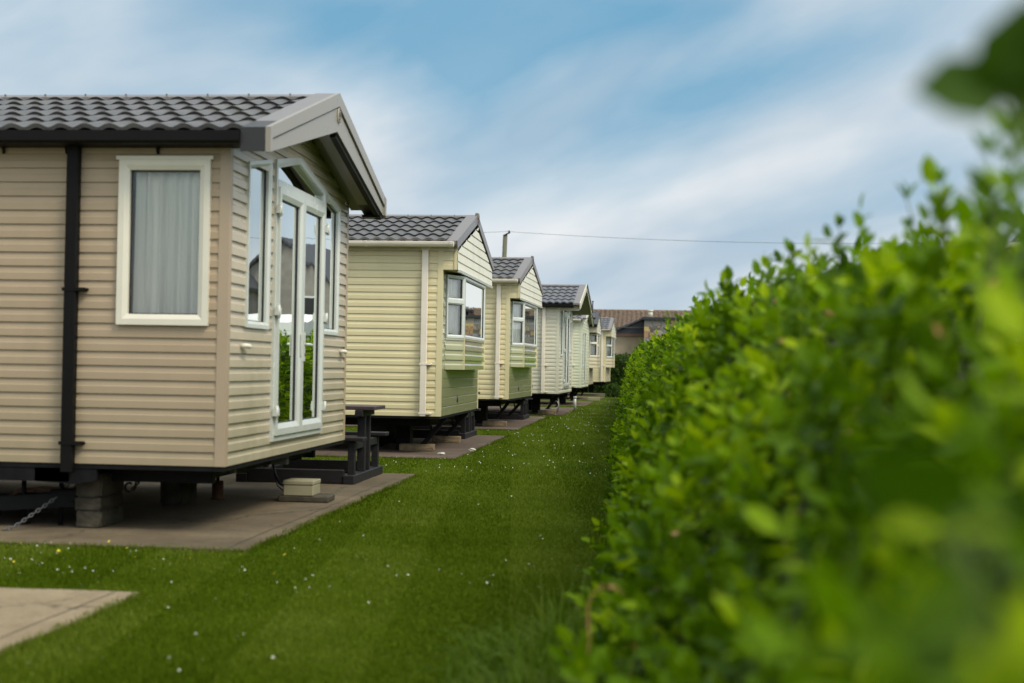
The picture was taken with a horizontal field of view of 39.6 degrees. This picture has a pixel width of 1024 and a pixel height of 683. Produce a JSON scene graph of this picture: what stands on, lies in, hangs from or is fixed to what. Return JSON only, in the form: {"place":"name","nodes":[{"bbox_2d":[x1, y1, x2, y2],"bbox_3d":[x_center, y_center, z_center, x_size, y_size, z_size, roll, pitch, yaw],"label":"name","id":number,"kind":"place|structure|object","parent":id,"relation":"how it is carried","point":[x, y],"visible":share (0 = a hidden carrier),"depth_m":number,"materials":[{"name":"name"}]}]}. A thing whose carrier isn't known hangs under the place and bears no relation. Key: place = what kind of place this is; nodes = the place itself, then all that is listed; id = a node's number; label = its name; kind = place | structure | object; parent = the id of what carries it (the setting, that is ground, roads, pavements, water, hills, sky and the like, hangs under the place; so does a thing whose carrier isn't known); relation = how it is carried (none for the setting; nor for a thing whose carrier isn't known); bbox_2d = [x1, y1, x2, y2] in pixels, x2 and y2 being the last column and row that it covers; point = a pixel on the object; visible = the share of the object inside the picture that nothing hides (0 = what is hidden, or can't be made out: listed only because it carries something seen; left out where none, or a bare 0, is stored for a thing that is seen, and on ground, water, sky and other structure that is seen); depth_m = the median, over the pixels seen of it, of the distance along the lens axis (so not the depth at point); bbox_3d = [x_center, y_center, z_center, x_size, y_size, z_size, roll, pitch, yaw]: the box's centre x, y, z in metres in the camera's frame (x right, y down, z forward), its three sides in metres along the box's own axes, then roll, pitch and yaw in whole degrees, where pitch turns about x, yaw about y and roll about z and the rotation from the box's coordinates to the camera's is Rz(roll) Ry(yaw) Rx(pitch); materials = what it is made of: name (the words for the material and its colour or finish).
{"place":"outdoors","nodes":[
{"label":"outdoors","id":0,"kind":"place"},
{"bbox_2d":[0,392,663,682],"bbox_3d":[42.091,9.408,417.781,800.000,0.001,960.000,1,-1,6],"label":"ground","id":1,"kind":"structure","parent":0,"point":[610,401],"depth_m":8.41,"materials":[{"name":"green plant"}]},
{"bbox_2d":[0,587,140,653],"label":"concrete pad","id":2,"kind":"object","parent":1,"relation":"on","point":[20,608],"visible":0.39,"depth_m":6.84,"materials":[{"name":"beige concrete"}]},
{"bbox_2d":[1,591,115,637],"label":"pad joint","id":3,"kind":"object","parent":2,"relation":"on","point":[52,616],"visible":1,"depth_m":6.59,"materials":[{"name":"grey concrete"}]},
{"bbox_2d":[0,473,413,552],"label":"concrete pad","id":4,"kind":"object","parent":1,"relation":"on","point":[241,512],"visible":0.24,"depth_m":10.89,"materials":[{"name":"grey concrete"}]},
{"bbox_2d":[15,481,30,524],"bbox_3d":[-3.531,1.122,10.286,0.080,0.394,0.080,1,-1,6],"label":"prop stand","id":5,"kind":"object","parent":4,"relation":"on","point":[23,491],"visible":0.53,"depth_m":10.27,"materials":[{"name":"black metal"}]},
{"bbox_2d":[1,497,56,530],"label":"chain","id":6,"kind":"object","parent":4,"relation":"on","point":[25,518],"visible":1,"depth_m":9.97,"materials":[{"name":"metal"}]},
{"bbox_2d":[0,483,77,524],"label":"tow hitch","id":7,"kind":"object","parent":4,"relation":"on","point":[31,498],"visible":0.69,"depth_m":10.18,"materials":[{"name":"black metal"}]},
{"bbox_2d":[76,506,122,527],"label":"concrete block","id":8,"kind":"structure","parent":4,"relation":"on","point":[98,519],"depth_m":10.11,"materials":[{"name":"grey concrete"}]},
{"bbox_2d":[75,493,123,510],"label":"concrete block","id":9,"kind":"structure","parent":8,"relation":"on","point":[97,504],"depth_m":10.11,"materials":[{"name":"grey concrete"}]},
{"bbox_2d":[76,472,123,497],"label":"concrete block","id":10,"kind":"structure","parent":9,"relation":"on","point":[104,485],"depth_m":10.11,"materials":[{"name":"grey concrete"}]},
{"bbox_2d":[160,482,196,504],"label":"concrete block","id":11,"kind":"structure","parent":4,"relation":"on","point":[177,493],"depth_m":11.82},
{"bbox_2d":[211,477,223,499],"bbox_3d":[-2.564,1.198,12.399,0.116,0.350,0.116,1,-1,6],"label":"screw jack","id":12,"kind":"object","parent":4,"relation":"on","point":[217,489],"visible":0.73,"depth_m":12.36,"materials":[{"name":"metal"}]},
{"bbox_2d":[278,493,334,502],"bbox_3d":[-1.786,1.359,12.367,0.440,0.055,0.300,1,-1,5],"label":"paving slab","id":13,"kind":"object","parent":4,"relation":"on","point":[322,498],"depth_m":12.22,"materials":[{"name":"concrete"}]},
{"bbox_2d":[283,478,320,495],"bbox_3d":[-1.826,1.264,12.358,0.268,0.130,0.278,1,-1,6],"label":"service box","id":14,"kind":"object","parent":13,"relation":"on","point":[301,486],"visible":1,"depth_m":12.23,"materials":[{"name":"beige plastic"}]},
{"bbox_2d":[272,464,283,490],"bbox_3d":[-2.032,1.148,12.415,0.191,0.323,0.045,0,-1,35],"label":"hose","id":15,"kind":"object","parent":14,"relation":"attached to","point":[276,476],"visible":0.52,"depth_m":12.42,"materials":[{"name":"black rubber"}]},
{"bbox_2d":[236,404,388,484],"bbox_3d":[-2.135,1.044,14.932,1.500,0.765,1.520,1,-1,6],"label":"picnic table","id":16,"kind":"object","parent":4,"relation":"on","point":[362,467],"visible":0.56,"depth_m":14.61,"materials":[{"name":"plastic"}]},
{"bbox_2d":[227,474,404,548],"bbox_3d":[-1.495,1.389,12.373,0.025,0.001,6.590,1,-1,6],"label":"pad joint","id":17,"kind":"object","parent":4,"relation":"on","point":[311,513],"visible":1,"depth_m":11.28,"materials":[{"name":"grey concrete"}]},
{"bbox_2d":[0,416,547,659],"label":"grass fringe","id":18,"kind":"object","parent":1,"relation":"on","point":[275,536],"depth_m":9.13,"materials":[{"name":"green plant"}]},
{"bbox_2d":[315,435,503,459],"bbox_3d":[-6.369,1.517,22.123,12.025,0.066,6.431,1,-1,6],"label":"concrete pad","id":19,"kind":"object","parent":1,"relation":"on","point":[454,450],"visible":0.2,"depth_m":20.12,"materials":[{"name":"grey concrete"}]},
{"bbox_2d":[399,443,434,450],"bbox_3d":[-1.328,1.482,19.909,0.487,0.102,0.209,1,-1,6],"label":"stone sleeper","id":20,"kind":"object","parent":19,"relation":"on","point":[414,447],"visible":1,"depth_m":19.82,"materials":[{"name":"stone"}]},
{"bbox_2d":[345,213,493,448],"bbox_3d":[-5.141,-0.242,21.610,9.295,3.485,4.487,1,-1,6],"label":"static caravan","id":21,"kind":"object","parent":19,"relation":"on","point":[417,286],"visible":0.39,"depth_m":19.30,"materials":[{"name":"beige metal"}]},
{"bbox_2d":[432,435,460,442],"bbox_3d":[-1.016,1.525,22.188,0.429,0.108,0.210,1,-1,6],"label":"stone sleeper","id":22,"kind":"object","parent":19,"relation":"on","point":[445,439],"visible":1,"depth_m":22.09,"materials":[{"name":"stone"}]},
{"bbox_2d":[413,391,480,438],"bbox_3d":[-1.330,1.222,24.116,1.500,0.765,1.520,1,-1,6],"label":"picnic table","id":23,"kind":"object","parent":19,"relation":"on","point":[466,430],"visible":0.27,"depth_m":23.69,"materials":[{"name":"plastic"}]},
{"bbox_2d":[345,416,543,429],"bbox_3d":[-5.480,1.699,31.428,12.026,0.066,7.532,1,-1,6],"label":"concrete pad","id":24,"kind":"object","parent":1,"relation":"on","point":[515,424],"visible":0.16,"depth_m":29.55,"materials":[{"name":"grey concrete"}]},
{"bbox_2d":[482,421,507,425],"bbox_3d":[-0.343,1.651,28.652,0.492,0.106,0.208,1,-1,6],"label":"stone sleeper","id":25,"kind":"object","parent":24,"relation":"on","point":[494,423],"visible":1,"depth_m":28.56,"materials":[{"name":"stone"}]},
{"bbox_2d":[453,256,542,422],"bbox_3d":[-4.184,-0.119,30.355,9.295,3.485,4.437,1,-1,7],"label":"static caravan","id":26,"kind":"object","parent":24,"relation":"on","point":[513,299],"visible":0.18,"depth_m":28.24,"materials":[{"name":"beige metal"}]},
{"bbox_2d":[488,386,532,419],"bbox_3d":[-0.298,1.399,33.056,1.500,0.765,1.520,1,-1,6],"label":"picnic table","id":27,"kind":"object","parent":24,"relation":"on","point":[522,414],"visible":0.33,"depth_m":32.37,"materials":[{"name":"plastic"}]},
{"bbox_2d":[367,612,576,682],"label":"trailing grass","id":28,"kind":"structure","parent":1,"relation":"on","point":[480,658],"depth_m":5.61,"materials":[{"name":"green plant"}]},
{"bbox_2d":[502,230,509,256],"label":"telegraph pole","id":29,"kind":"object","parent":1,"relation":"on","point":[504,250],"visible":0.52,"depth_m":70.40,"materials":[{"name":"grey wood"}]},
{"bbox_2d":[484,231,909,243],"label":"overhead cable","id":30,"kind":"object","parent":29,"relation":"attached to","point":[684,240],"visible":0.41,"depth_m":68.34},
{"bbox_2d":[423,565,639,682],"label":"tall foot grass","id":31,"kind":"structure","parent":1,"relation":"on","point":[550,637],"depth_m":5.32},
{"bbox_2d":[488,406,576,414],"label":"concrete pad","id":32,"kind":"object","parent":1,"relation":"on","point":[563,410],"visible":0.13,"depth_m":40.04,"materials":[{"name":"grey concrete"}]},
{"bbox_2d":[538,410,555,413],"bbox_3d":[0.894,1.813,36.466,0.459,0.107,0.209,1,-1,6],"label":"stone sleeper","id":33,"kind":"object","parent":32,"relation":"on","point":[546,411],"visible":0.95,"depth_m":36.37,"materials":[{"name":"stone"}]},
{"bbox_2d":[528,284,592,412],"bbox_3d":[-2.801,0.108,38.109,9.622,3.375,4.301,1,-1,7],"label":"static caravan","id":34,"kind":"object","parent":32,"relation":"on","point":[562,304],"visible":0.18,"depth_m":35.74,"materials":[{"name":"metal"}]},
{"bbox_2d":[560,310,563,355],"bbox_3d":[1.251,-0.265,36.407,0.080,1.287,0.621,1,-1,7],"label":"window","id":35,"kind":"structure","parent":34,"relation":"in","point":[562,312],"depth_m":36.65,"materials":[{"name":"white plastic"}]},
{"bbox_2d":[562,311,570,388],"bbox_3d":[1.446,0.104,37.657,0.161,2.261,1.698,1,-1,7],"label":"door","id":36,"kind":"structure","parent":34,"relation":"in","point":[566,335],"depth_m":37.58,"materials":[{"name":"white plastic"}]},
{"bbox_2d":[570,311,571,356],"bbox_3d":[1.559,-0.216,38.827,0.080,1.265,0.626,1,-1,7],"label":"window","id":37,"kind":"structure","parent":34,"relation":"in","point":[570,311],"depth_m":39.08,"materials":[{"name":"white plastic"}]},
{"bbox_2d":[503,400,593,405],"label":"concrete pad","id":38,"kind":"object","parent":1,"relation":"on","point":[568,403],"visible":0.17,"depth_m":47.83,"materials":[{"name":"grey concrete"}]},
{"bbox_2d":[550,312,595,403],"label":"static caravan","id":39,"kind":"object","parent":38,"relation":"on","point":[580,345],"visible":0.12,"depth_m":45.54,"materials":[{"name":"beige plastic"}]},
{"bbox_2d":[582,333,583,366],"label":"window","id":40,"kind":"structure","parent":39,"relation":"in","point":[582,333],"depth_m":46.56,"materials":[{"name":"white plastic"}]},
{"bbox_2d":[584,333,585,381],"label":"door","id":41,"kind":"structure","parent":39,"relation":"in","point":[584,333],"depth_m":47.70,"materials":[{"name":"white plastic"}]},
{"bbox_2d":[558,396,604,399],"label":"concrete pad","id":42,"kind":"object","parent":1,"relation":"on","point":[578,398],"visible":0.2,"depth_m":56.62,"materials":[{"name":"grey concrete"}]},
{"bbox_2d":[566,311,600,397],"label":"static caravan","id":43,"kind":"object","parent":42,"relation":"on","point":[594,343],"visible":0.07,"depth_m":54.74,"materials":[{"name":"beige plastic"}]},
{"bbox_2d":[568,393,604,395],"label":"concrete pad","id":44,"kind":"object","parent":1,"relation":"on","point":[590,394],"visible":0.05,"depth_m":64.76,"materials":[{"name":"grey concrete"}]},
{"bbox_2d":[582,317,615,392],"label":"static caravan","id":45,"kind":"object","parent":44,"relation":"on","point":[601,374],"visible":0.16,"depth_m":62.29,"materials":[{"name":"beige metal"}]},
{"bbox_2d":[587,397,599,400],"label":"kerb stone","id":46,"kind":"object","parent":1,"relation":"on","point":[592,399],"visible":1,"depth_m":52.34,"materials":[{"name":"beige stone"}]},
{"bbox_2d":[586,584,617,669],"bbox_3d":[0.211,0.940,3.582,0.104,0.657,0.025,1,-1,17],"label":"dry grass blade","id":47,"kind":"object","parent":1,"relation":"on","point":[608,586],"visible":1,"depth_m":3.58,"materials":[{"name":"plant"}]},
{"bbox_2d":[580,352,633,392],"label":"hedge","id":48,"kind":"object","parent":1,"relation":"on","point":[617,372],"visible":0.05,"depth_m":69.99,"materials":[{"name":"green plant"}]},
{"bbox_2d":[603,382,621,396],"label":"bush","id":49,"kind":"object","parent":1,"relation":"on","point":[613,390],"visible":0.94,"depth_m":60.16,"materials":[{"name":"green plant"}]},
{"bbox_2d":[600,585,636,679],"bbox_3d":[0.270,0.942,3.591,0.089,0.656,0.069,0,-1,25],"label":"dry grass blade","id":50,"kind":"object","parent":1,"relation":"on","point":[620,590],"visible":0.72,"depth_m":3.58,"materials":[{"name":"plant"}]},
{"bbox_2d":[592,301,693,359],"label":"bungalow","id":51,"kind":"object","parent":1,"relation":"on","point":[623,317],"visible":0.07,"depth_m":85.49,"materials":[{"name":"brown brick"}]},
{"bbox_2d":[642,310,682,342],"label":"stone annexe","id":52,"kind":"structure","parent":1,"relation":"on","point":[652,324],"depth_m":78.93,"materials":[{"name":"beige stone"}]},
{"bbox_2d":[616,316,644,336],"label":"lean to","id":53,"kind":"object","parent":52,"relation":"attached to","point":[634,328],"visible":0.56,"depth_m":79.94,"materials":[{"name":"grey stone"}]},
{"bbox_2d":[548,0,1023,682],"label":"hedge","id":54,"kind":"object","parent":1,"relation":"on","point":[818,468],"visible":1,"depth_m":2.63,"materials":[{"name":"green plant"}]},
{"bbox_2d":[0,0,1023,309],"label":"sky","id":55,"kind":"structure","parent":0,"point":[730,123],"materials":[{"name":"blue"}]},
{"bbox_2d":[565,439,641,677],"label":"hedge foot grass","id":56,"kind":"structure","parent":0,"point":[610,489],"depth_m":11.96,"materials":[{"name":"green plant"}]},
{"bbox_3d":[-2.811,1.067,12.024,0.200,0.197,0.416,1,-1,6],"label":"concrete block","id":57,"kind":"object","parent":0,"visible":0},
{"bbox_2d":[0,93,386,483],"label":"static caravan","id":58,"kind":"object","parent":57,"relation":"on","point":[173,286],"visible":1,"depth_m":9.98,"materials":[{"name":"beige plastic"}]},
{"bbox_2d":[124,482,139,492],"bbox_3d":[-2.939,1.073,11.201,0.084,0.260,0.426,2,-1,-36],"label":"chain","id":59,"kind":"object","parent":58,"relation":"hanging from","point":[134,486],"visible":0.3,"depth_m":11.34,"materials":[{"name":"metal"}]},
{"bbox_2d":[116,156,214,325],"bbox_3d":[-2.415,-0.704,9.938,0.694,1.183,0.150,1,-1,6],"label":"window","id":60,"kind":"structure","parent":58,"relation":"in","point":[173,212],"depth_m":9.96,"materials":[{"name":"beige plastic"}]},
{"bbox_2d":[243,159,272,329],"bbox_3d":[-1.912,-0.749,10.579,0.080,1.302,0.605,1,-1,6],"label":"window","id":61,"kind":"structure","parent":58,"relation":"in","point":[258,219],"depth_m":10.67,"materials":[{"name":"white plastic"}]},
{"bbox_2d":[268,157,329,441],"bbox_3d":[-1.753,-0.365,11.802,0.161,2.309,1.655,1,-1,6],"label":"door","id":62,"kind":"structure","parent":58,"relation":"in","point":[300,229],"depth_m":11.72,"materials":[{"name":"white plastic"}]},
{"bbox_2d":[324,191,340,335],"bbox_3d":[-1.673,-0.702,12.944,0.080,1.280,0.610,1,-1,6],"label":"window","id":63,"kind":"structure","parent":58,"relation":"in","point":[333,212],"depth_m":13.12,"materials":[{"name":"white plastic"}]}
]}

